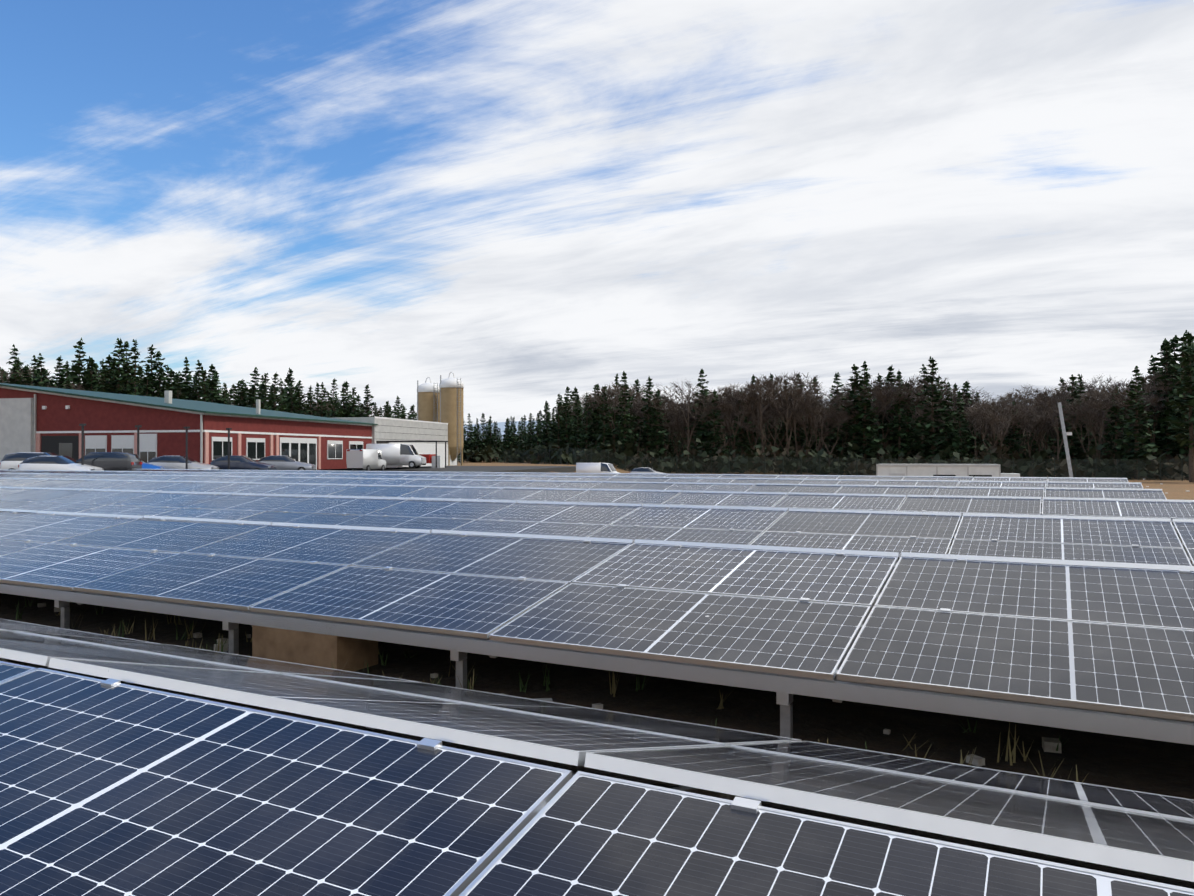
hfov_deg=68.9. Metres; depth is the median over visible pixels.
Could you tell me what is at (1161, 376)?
pine tree
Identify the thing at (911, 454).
pine tree
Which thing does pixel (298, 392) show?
pine tree
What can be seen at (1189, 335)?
pine tree
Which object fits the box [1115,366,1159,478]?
pine tree
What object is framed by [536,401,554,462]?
pine tree
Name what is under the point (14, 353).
pine tree
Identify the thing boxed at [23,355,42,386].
pine tree
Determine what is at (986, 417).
bare tree
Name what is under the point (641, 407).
bare tree
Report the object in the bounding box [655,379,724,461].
bare tree
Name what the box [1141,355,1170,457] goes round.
pine tree
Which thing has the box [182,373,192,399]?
pine tree
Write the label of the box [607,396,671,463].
bare tree
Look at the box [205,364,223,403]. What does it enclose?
pine tree
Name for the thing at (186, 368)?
pine tree
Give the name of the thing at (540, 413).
pine tree
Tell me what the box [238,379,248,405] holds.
pine tree
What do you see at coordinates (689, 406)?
bare tree
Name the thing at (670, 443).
pine tree
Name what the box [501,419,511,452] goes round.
pine tree
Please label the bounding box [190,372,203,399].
pine tree
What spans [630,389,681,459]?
bare tree
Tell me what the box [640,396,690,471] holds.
bare tree
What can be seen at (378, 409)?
bare tree
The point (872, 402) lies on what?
pine tree
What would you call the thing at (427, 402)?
silo
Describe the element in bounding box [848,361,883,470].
pine tree
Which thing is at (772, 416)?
bare tree
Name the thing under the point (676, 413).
bare tree
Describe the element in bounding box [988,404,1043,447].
bare tree
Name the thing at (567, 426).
pine tree
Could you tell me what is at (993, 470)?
concrete wall
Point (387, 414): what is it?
pine tree
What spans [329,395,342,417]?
pine tree
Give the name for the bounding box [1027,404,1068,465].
bare tree
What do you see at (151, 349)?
pine tree
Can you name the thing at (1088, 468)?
hedge
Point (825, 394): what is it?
bare tree
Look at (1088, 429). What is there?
bare tree
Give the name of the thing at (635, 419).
pine tree
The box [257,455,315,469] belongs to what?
grey car
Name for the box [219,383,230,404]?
pine tree
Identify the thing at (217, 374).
pine tree
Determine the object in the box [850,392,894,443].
bare tree
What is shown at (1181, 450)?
pine tree
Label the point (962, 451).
pine tree
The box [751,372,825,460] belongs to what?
bare tree
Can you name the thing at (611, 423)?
pine tree
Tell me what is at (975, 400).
bare tree
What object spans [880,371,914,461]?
pine tree
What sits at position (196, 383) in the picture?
pine tree
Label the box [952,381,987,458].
pine tree
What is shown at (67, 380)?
pine tree
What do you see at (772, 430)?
pine tree
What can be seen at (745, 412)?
bare tree
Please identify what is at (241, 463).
dark blue car
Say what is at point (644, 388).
bare tree
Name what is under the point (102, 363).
pine tree
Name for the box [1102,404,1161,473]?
bare tree
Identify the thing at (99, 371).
bare tree
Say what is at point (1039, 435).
bare tree
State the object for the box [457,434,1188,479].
undergrowth
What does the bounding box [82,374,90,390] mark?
pine tree
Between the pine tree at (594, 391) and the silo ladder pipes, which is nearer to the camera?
the silo ladder pipes
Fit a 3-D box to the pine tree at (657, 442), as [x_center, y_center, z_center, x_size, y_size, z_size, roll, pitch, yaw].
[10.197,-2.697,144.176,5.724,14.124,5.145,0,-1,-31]
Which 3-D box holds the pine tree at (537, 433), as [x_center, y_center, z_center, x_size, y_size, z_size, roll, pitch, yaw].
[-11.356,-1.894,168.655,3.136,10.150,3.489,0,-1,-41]
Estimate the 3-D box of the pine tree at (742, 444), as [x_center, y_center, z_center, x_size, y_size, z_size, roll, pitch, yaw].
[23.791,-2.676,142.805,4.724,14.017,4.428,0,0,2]
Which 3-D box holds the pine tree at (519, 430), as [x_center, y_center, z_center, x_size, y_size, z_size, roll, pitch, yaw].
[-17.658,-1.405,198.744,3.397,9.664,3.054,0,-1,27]
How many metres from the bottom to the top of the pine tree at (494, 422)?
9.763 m
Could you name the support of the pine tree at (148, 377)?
on the ground
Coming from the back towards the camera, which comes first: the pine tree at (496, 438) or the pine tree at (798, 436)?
the pine tree at (496, 438)
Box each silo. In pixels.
[418,377,439,421]
[439,372,463,465]
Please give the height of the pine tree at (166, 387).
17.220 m
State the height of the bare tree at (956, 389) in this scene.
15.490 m
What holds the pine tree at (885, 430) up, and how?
on the ground
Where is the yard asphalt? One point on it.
(545, 469)
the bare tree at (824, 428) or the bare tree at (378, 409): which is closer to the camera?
the bare tree at (824, 428)
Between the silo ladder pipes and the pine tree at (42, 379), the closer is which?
the silo ladder pipes
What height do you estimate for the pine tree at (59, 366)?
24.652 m
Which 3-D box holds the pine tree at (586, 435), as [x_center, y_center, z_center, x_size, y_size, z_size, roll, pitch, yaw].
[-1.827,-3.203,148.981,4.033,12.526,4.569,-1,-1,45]
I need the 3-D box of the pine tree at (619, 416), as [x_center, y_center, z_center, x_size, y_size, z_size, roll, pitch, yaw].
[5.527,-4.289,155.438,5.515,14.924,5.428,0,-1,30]
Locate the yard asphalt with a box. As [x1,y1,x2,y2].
[317,466,575,472]
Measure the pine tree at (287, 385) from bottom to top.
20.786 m
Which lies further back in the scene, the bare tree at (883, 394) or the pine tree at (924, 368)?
the pine tree at (924, 368)
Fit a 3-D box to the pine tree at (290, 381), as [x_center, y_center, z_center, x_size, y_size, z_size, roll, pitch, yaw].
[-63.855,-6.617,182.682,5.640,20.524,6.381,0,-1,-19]
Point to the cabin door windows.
(944, 475)
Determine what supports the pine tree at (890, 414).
on the ground
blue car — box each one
[141,460,164,468]
[210,455,275,469]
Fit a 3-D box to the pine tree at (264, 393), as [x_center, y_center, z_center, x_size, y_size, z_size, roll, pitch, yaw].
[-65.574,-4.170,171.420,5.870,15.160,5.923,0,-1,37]
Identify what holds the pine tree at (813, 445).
on the ground
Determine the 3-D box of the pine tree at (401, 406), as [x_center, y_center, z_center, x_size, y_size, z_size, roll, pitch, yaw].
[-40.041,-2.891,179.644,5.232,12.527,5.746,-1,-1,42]
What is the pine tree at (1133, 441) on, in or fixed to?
on the ground
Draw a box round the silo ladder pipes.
[417,375,460,460]
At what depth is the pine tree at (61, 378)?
184.88 m
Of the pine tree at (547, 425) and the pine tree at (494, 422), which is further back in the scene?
the pine tree at (494, 422)
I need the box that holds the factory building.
[0,383,456,469]
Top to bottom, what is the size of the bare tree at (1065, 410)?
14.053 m
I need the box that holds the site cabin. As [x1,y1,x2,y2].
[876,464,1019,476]
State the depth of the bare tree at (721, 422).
155.64 m
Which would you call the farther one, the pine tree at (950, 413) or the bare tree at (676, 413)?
the bare tree at (676, 413)
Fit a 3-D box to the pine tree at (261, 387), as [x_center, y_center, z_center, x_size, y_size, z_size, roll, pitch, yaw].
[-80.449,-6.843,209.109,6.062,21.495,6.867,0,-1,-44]
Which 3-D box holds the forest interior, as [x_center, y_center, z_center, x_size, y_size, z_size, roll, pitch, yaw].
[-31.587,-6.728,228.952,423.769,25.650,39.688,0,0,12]
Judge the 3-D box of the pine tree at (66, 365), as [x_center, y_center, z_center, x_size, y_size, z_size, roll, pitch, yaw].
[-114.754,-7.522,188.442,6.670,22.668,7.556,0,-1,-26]
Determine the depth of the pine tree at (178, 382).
172.36 m
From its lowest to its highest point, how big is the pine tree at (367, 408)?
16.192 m
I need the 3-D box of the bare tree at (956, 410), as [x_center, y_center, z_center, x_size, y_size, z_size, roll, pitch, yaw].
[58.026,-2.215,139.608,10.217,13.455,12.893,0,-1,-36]
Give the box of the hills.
[463,420,556,441]
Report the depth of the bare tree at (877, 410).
155.07 m
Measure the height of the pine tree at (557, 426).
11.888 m
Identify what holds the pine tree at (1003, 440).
on the ground
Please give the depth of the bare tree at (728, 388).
150.04 m
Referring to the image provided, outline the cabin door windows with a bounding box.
[889,474,991,476]
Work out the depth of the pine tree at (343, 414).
171.02 m
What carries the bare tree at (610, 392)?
on the ground
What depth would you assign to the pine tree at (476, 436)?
185.17 m
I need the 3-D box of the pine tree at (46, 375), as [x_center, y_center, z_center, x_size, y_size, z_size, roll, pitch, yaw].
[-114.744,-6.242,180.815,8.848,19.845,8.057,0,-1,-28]
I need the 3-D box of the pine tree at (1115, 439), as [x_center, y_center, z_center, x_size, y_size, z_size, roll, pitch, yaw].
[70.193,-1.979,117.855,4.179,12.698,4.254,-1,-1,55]
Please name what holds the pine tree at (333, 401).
on the ground
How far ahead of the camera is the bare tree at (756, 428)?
150.23 m
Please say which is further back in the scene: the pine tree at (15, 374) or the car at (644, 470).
the pine tree at (15, 374)
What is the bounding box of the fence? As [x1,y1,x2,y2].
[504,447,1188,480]
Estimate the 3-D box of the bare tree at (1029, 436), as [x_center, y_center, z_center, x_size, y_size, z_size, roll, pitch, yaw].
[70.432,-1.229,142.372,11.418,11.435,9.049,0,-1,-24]
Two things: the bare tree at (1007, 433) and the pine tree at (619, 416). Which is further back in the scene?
the pine tree at (619, 416)
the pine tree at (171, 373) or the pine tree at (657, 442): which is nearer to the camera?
the pine tree at (657, 442)
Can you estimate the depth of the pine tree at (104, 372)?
173.72 m
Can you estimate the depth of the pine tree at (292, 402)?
172.56 m
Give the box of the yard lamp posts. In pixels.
[79,424,231,469]
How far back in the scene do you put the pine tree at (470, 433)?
188.18 m
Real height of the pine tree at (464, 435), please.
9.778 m
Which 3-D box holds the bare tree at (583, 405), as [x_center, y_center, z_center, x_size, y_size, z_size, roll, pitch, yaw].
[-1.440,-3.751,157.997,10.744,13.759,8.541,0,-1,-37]
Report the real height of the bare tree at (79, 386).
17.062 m
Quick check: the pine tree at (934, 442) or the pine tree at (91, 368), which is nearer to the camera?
the pine tree at (934, 442)
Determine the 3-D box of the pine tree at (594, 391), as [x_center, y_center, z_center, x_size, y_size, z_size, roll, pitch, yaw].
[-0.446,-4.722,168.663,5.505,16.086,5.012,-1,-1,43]
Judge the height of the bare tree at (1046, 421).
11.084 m
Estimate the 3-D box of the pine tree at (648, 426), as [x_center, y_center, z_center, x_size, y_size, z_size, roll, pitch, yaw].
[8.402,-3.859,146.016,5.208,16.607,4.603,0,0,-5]
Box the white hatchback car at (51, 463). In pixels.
[18,456,103,470]
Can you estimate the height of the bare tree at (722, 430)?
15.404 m
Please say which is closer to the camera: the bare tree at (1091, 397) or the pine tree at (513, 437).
the bare tree at (1091, 397)
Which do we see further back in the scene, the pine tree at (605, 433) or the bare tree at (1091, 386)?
the pine tree at (605, 433)
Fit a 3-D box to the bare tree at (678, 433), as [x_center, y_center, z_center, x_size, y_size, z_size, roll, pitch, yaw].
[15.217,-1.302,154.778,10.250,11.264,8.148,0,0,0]
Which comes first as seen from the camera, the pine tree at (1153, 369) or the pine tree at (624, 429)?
the pine tree at (1153, 369)
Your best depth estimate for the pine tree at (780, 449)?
171.84 m
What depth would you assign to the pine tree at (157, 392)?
178.62 m
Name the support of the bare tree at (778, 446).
on the ground
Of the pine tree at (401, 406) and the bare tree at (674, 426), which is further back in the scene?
the pine tree at (401, 406)
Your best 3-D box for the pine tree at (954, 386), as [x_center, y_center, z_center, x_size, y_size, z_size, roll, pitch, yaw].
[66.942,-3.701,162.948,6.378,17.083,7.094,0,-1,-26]
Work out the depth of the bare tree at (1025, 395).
131.71 m
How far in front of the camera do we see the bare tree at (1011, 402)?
162.85 m
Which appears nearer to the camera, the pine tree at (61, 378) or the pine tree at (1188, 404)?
the pine tree at (1188, 404)
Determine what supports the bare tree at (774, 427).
on the ground
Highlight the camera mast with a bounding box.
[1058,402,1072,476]
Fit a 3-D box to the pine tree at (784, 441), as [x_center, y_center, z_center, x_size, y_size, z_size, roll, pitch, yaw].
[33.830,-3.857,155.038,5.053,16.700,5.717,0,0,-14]
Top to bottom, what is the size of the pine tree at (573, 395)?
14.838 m
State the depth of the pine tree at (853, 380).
133.23 m
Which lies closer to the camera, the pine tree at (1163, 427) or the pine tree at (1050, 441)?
the pine tree at (1163, 427)
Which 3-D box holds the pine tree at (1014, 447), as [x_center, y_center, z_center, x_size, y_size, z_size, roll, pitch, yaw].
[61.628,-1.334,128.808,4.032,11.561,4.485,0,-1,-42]
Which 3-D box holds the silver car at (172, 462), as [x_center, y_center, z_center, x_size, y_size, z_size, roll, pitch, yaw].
[-27.147,1.228,57.096,4.110,1.470,1.835,0,0,-7]
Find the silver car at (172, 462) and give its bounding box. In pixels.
[147,456,218,469]
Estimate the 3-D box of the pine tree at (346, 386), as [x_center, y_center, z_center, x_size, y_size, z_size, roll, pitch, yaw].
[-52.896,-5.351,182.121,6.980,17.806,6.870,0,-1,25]
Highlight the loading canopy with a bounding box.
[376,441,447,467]
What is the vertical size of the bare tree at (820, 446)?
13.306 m
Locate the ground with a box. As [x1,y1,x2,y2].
[0,461,1193,888]
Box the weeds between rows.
[16,596,1087,782]
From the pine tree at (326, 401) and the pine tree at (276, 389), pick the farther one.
the pine tree at (326, 401)
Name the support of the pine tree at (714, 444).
on the ground
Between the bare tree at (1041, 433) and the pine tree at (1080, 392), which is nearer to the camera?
the pine tree at (1080, 392)
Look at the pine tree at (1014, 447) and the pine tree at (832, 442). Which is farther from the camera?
the pine tree at (832, 442)
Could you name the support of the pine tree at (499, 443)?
on the ground
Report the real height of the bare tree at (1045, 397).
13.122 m
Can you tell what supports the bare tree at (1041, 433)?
on the ground
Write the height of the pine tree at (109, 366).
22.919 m
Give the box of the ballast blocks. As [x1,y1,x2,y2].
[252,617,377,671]
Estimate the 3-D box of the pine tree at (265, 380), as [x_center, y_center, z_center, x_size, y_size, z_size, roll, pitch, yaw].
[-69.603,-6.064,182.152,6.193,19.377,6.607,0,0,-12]
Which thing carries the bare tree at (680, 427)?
on the ground
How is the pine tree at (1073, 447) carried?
on the ground
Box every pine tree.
[4,344,23,384]
[7,363,22,383]
[11,357,25,383]
[20,364,34,385]
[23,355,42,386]
[31,353,51,387]
[32,371,38,385]
[40,371,56,386]
[51,356,65,385]
[55,372,65,388]
[59,361,74,387]
[64,337,90,390]
[64,377,73,389]
[68,363,80,387]
[80,356,100,390]
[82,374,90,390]
[87,361,100,389]
[91,367,114,392]
[95,354,120,393]
[97,359,105,388]
[100,337,137,393]
[110,341,148,393]
[116,339,145,395]
[139,344,163,395]
[140,364,154,396]
[145,351,178,396]
[154,386,161,397]
[160,369,181,398]
[160,384,169,393]
[162,364,172,397]
[170,372,186,398]
[173,372,186,394]
[181,357,193,390]
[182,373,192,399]
[184,385,192,399]
[186,360,206,400]
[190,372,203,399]
[195,370,213,401]
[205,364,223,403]
[210,371,228,401]
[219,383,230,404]
[227,384,244,406]
[233,380,240,396]
[236,380,249,405]
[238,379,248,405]
[241,367,268,407]
[257,375,266,400]
[258,373,272,407]
[260,389,268,409]
[261,373,287,410]
[276,378,287,411]
[282,367,297,411]
[282,372,295,398]
[285,383,298,412]
[290,380,317,415]
[304,386,316,415]
[312,383,319,402]
[314,382,328,416]
[319,388,328,416]
[323,379,342,417]
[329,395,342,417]
[336,383,351,416]
[339,381,352,416]
[346,387,360,416]
[356,394,361,415]
[358,384,374,416]
[372,402,378,416]
[384,401,393,417]
[391,396,404,418]
[398,404,409,418]
[399,405,408,419]
[409,404,416,419]
[459,419,469,454]
[464,414,475,461]
[471,418,481,461]
[474,413,491,461]
[485,416,495,461]
[490,421,502,461]
[492,421,501,457]
[495,429,503,459]
[501,418,511,454]
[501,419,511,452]
[504,417,520,451]
[516,421,521,449]
[518,426,526,457]
[519,415,528,461]
[521,413,536,453]
[532,410,544,462]
[532,413,546,460]
[535,404,553,462]
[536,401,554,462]
[548,394,565,463]
[550,404,565,447]
[551,407,556,437]
[553,386,578,447]
[556,397,574,463]
[565,394,585,458]
[570,391,576,434]
[571,400,591,452]
[573,393,595,459]
[582,383,612,450]
[587,384,599,439]
[590,386,618,462]
[605,397,613,462]
[608,373,623,451]
[611,371,639,455]
[615,383,642,446]
[628,379,652,448]
[635,377,662,465]
[641,389,671,470]
[658,409,682,460]
[682,369,720,466]
[701,389,730,470]
[727,392,754,469]
[743,374,765,453]
[763,373,783,454]
[772,379,792,452]
[776,419,802,455]
[788,373,810,469]
[799,418,817,457]
[804,379,831,451]
[817,372,852,458]
[827,364,886,463]
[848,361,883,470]
[851,408,879,458]
[861,377,882,454]
[873,378,903,453]
[874,365,898,463]
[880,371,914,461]
[890,382,924,457]
[905,364,938,457]
[906,356,961,463]
[939,382,963,458]
[944,390,975,461]
[949,383,962,449]
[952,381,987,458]
[968,392,990,458]
[988,399,1018,455]
[998,401,1027,472]
[1045,377,1078,460]
[1047,374,1102,462]
[1066,374,1098,448]
[1095,387,1130,468]
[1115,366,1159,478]
[1123,375,1164,457]
[1141,338,1193,477]
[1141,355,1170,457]
[1145,344,1173,452]
[1152,335,1185,458]
[1161,330,1193,458]
[1163,333,1193,477]
[1167,344,1193,481]
[1178,344,1193,439]
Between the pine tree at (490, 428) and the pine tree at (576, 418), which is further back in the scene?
the pine tree at (490, 428)
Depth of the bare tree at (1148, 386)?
118.25 m
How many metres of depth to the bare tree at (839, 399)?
142.38 m
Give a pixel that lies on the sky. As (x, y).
(524, 201)
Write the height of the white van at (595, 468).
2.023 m
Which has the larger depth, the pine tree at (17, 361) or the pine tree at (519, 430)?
the pine tree at (519, 430)
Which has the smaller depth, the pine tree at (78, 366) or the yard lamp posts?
the yard lamp posts
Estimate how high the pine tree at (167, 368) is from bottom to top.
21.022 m
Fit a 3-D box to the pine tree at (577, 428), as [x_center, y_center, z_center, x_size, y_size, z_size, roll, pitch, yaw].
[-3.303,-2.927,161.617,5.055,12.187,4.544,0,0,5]
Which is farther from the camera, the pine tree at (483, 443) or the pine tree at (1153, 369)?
the pine tree at (483, 443)
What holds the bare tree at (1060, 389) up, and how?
on the ground
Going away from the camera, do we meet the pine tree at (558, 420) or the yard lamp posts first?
the yard lamp posts
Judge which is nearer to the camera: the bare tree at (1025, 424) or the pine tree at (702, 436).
the bare tree at (1025, 424)
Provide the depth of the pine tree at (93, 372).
183.85 m
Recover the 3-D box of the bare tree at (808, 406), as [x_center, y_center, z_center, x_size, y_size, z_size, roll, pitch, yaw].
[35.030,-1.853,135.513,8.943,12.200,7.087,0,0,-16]
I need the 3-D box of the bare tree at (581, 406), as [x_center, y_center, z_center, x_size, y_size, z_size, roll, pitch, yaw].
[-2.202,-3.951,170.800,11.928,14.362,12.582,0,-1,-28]
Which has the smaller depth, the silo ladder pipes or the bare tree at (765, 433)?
the silo ladder pipes
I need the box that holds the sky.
[0,0,1193,424]
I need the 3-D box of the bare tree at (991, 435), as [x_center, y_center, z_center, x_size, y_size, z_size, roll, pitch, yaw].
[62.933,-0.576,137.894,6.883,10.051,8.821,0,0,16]
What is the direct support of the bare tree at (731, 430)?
on the ground
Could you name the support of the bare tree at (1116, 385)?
on the ground
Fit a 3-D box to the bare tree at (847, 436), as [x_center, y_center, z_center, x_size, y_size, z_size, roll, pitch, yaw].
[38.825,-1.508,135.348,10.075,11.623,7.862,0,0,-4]
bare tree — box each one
[0,366,54,386]
[52,383,92,390]
[96,367,155,391]
[301,399,341,416]
[359,406,379,416]
[554,394,605,425]
[559,392,613,440]
[582,382,642,463]
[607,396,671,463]
[618,385,660,449]
[629,396,669,440]
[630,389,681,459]
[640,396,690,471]
[650,396,688,460]
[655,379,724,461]
[656,414,706,456]
[659,408,700,471]
[664,409,696,453]
[665,392,710,445]
[666,406,709,457]
[681,394,718,466]
[685,394,728,447]
[692,392,764,465]
[693,382,746,455]
[696,400,736,449]
[701,387,761,468]
[710,393,763,439]
[717,388,779,471]
[720,413,748,453]
[730,376,798,467]
[733,398,771,462]
[737,413,786,458]
[740,404,795,472]
[743,376,802,451]
[746,418,775,448]
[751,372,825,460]
[762,392,790,471]
[767,385,823,472]
[789,394,826,472]
[791,415,836,451]
[797,399,846,471]
[799,398,852,460]
[801,398,858,473]
[807,409,843,453]
[818,384,879,464]
[822,402,878,464]
[828,377,917,458]
[828,389,879,428]
[839,378,925,460]
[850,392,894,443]
[865,385,882,454]
[876,380,930,438]
[887,374,954,449]
[893,384,947,457]
[909,387,975,440]
[913,398,956,457]
[915,408,958,445]
[931,395,989,433]
[946,387,1006,455]
[953,403,1000,458]
[954,395,1024,449]
[960,398,1017,461]
[973,399,1030,457]
[974,414,1007,453]
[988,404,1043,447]
[988,418,1030,471]
[993,390,1033,453]
[998,384,1069,458]
[1002,414,1060,453]
[1005,404,1058,456]
[1008,405,1064,471]
[1019,395,1063,458]
[1021,403,1060,457]
[1025,387,1104,476]
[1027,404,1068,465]
[1027,419,1058,451]
[1028,391,1078,460]
[1033,380,1101,449]
[1052,390,1108,445]
[1054,375,1122,458]
[1055,407,1119,458]
[1060,409,1108,452]
[1062,385,1128,457]
[1067,410,1109,444]
[1070,391,1153,455]
[1086,379,1156,457]
[1090,369,1193,463]
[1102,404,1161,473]
[1112,390,1164,477]
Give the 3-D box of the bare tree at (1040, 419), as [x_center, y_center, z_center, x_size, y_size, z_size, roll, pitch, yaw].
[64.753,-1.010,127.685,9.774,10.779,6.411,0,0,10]
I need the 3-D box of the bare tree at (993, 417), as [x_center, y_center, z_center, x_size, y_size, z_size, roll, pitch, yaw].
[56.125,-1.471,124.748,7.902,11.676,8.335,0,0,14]
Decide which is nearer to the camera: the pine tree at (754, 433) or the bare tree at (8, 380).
the pine tree at (754, 433)
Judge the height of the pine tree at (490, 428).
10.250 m
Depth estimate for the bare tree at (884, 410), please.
133.88 m
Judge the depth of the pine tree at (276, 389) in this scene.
169.52 m
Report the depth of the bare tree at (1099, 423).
139.12 m
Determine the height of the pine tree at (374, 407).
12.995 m
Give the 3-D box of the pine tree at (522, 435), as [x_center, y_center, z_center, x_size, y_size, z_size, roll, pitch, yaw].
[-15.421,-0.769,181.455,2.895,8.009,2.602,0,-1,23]
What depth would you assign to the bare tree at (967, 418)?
129.48 m
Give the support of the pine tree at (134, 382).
on the ground
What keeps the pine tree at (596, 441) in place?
on the ground
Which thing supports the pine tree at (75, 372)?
on the ground
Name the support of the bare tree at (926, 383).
on the ground
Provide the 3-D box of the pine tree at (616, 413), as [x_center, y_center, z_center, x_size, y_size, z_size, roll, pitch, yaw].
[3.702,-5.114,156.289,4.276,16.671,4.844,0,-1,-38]
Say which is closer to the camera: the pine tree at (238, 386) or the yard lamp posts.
the yard lamp posts
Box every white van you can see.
[346,449,385,470]
[366,444,425,467]
[576,463,618,472]
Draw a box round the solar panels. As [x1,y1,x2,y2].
[0,469,1193,895]
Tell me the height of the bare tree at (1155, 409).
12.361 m
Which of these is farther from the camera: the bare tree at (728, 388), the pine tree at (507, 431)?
the pine tree at (507, 431)
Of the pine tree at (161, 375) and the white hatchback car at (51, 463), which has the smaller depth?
the white hatchback car at (51, 463)
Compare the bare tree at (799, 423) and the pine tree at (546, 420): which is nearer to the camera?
the bare tree at (799, 423)
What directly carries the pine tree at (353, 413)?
on the ground
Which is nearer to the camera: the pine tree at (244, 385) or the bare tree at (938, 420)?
the bare tree at (938, 420)
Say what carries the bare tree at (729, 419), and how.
on the ground
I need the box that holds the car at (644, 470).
[630,467,666,473]
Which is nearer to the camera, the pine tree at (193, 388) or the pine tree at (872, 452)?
the pine tree at (872, 452)
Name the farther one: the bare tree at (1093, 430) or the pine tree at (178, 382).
the pine tree at (178, 382)
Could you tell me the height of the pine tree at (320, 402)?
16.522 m
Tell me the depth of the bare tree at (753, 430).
148.95 m
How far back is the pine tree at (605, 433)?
146.20 m
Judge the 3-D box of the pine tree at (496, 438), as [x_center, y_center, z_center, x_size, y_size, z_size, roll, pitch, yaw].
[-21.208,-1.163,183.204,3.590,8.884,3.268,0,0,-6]
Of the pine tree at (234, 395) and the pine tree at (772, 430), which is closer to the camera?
the pine tree at (772, 430)
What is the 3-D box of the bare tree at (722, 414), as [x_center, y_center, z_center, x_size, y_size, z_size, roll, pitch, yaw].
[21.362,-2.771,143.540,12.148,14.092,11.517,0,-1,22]
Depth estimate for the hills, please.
2930.74 m
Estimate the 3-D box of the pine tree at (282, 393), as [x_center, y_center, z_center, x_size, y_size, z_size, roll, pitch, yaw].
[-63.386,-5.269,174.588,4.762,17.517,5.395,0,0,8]
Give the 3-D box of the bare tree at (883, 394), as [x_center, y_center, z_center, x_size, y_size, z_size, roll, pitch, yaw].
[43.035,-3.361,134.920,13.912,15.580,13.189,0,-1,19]
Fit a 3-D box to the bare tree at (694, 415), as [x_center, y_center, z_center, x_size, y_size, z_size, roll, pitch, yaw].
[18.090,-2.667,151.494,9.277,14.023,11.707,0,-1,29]
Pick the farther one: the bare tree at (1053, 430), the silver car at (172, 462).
the bare tree at (1053, 430)
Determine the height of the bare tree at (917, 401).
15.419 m
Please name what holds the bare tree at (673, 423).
on the ground
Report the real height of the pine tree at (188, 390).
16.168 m
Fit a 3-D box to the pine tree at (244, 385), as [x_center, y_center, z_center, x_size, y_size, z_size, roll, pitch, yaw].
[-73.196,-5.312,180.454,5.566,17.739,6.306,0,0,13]
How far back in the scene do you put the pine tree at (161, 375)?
182.08 m
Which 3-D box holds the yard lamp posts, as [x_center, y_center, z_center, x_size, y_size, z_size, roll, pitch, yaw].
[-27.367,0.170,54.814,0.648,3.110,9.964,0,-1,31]
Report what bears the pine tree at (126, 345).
on the ground
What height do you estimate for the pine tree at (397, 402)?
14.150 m
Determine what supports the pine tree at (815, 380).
on the ground
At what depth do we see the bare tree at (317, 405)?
180.25 m
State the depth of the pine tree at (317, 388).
206.43 m
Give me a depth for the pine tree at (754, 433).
161.22 m
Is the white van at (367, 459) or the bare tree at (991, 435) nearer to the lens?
the white van at (367, 459)
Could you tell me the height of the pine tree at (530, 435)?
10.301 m
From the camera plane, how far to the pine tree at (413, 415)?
173.27 m
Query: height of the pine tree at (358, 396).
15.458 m
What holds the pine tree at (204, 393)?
on the ground
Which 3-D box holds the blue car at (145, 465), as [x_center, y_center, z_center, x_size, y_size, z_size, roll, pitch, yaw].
[-29.845,1.220,55.658,4.110,1.470,1.835,0,0,-12]
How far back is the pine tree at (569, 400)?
164.54 m
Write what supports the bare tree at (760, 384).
on the ground
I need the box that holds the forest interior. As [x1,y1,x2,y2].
[181,392,1159,462]
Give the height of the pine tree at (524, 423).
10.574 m
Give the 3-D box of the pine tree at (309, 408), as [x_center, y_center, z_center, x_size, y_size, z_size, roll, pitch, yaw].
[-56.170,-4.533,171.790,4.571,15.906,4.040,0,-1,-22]
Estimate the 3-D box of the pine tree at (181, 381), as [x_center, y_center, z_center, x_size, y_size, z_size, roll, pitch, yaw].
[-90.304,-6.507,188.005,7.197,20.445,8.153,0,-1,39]
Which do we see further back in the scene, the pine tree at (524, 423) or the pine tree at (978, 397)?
the pine tree at (524, 423)
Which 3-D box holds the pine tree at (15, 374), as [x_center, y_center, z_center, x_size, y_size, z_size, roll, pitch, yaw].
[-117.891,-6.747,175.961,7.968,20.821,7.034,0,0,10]
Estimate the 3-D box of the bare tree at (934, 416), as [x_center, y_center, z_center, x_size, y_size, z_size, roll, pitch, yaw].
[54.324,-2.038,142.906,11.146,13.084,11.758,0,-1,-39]
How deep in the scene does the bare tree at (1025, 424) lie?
130.63 m
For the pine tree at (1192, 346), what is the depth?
120.96 m
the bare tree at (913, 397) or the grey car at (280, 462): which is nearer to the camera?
the grey car at (280, 462)
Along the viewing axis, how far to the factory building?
65.71 m
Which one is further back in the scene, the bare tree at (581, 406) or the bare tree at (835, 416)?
the bare tree at (581, 406)

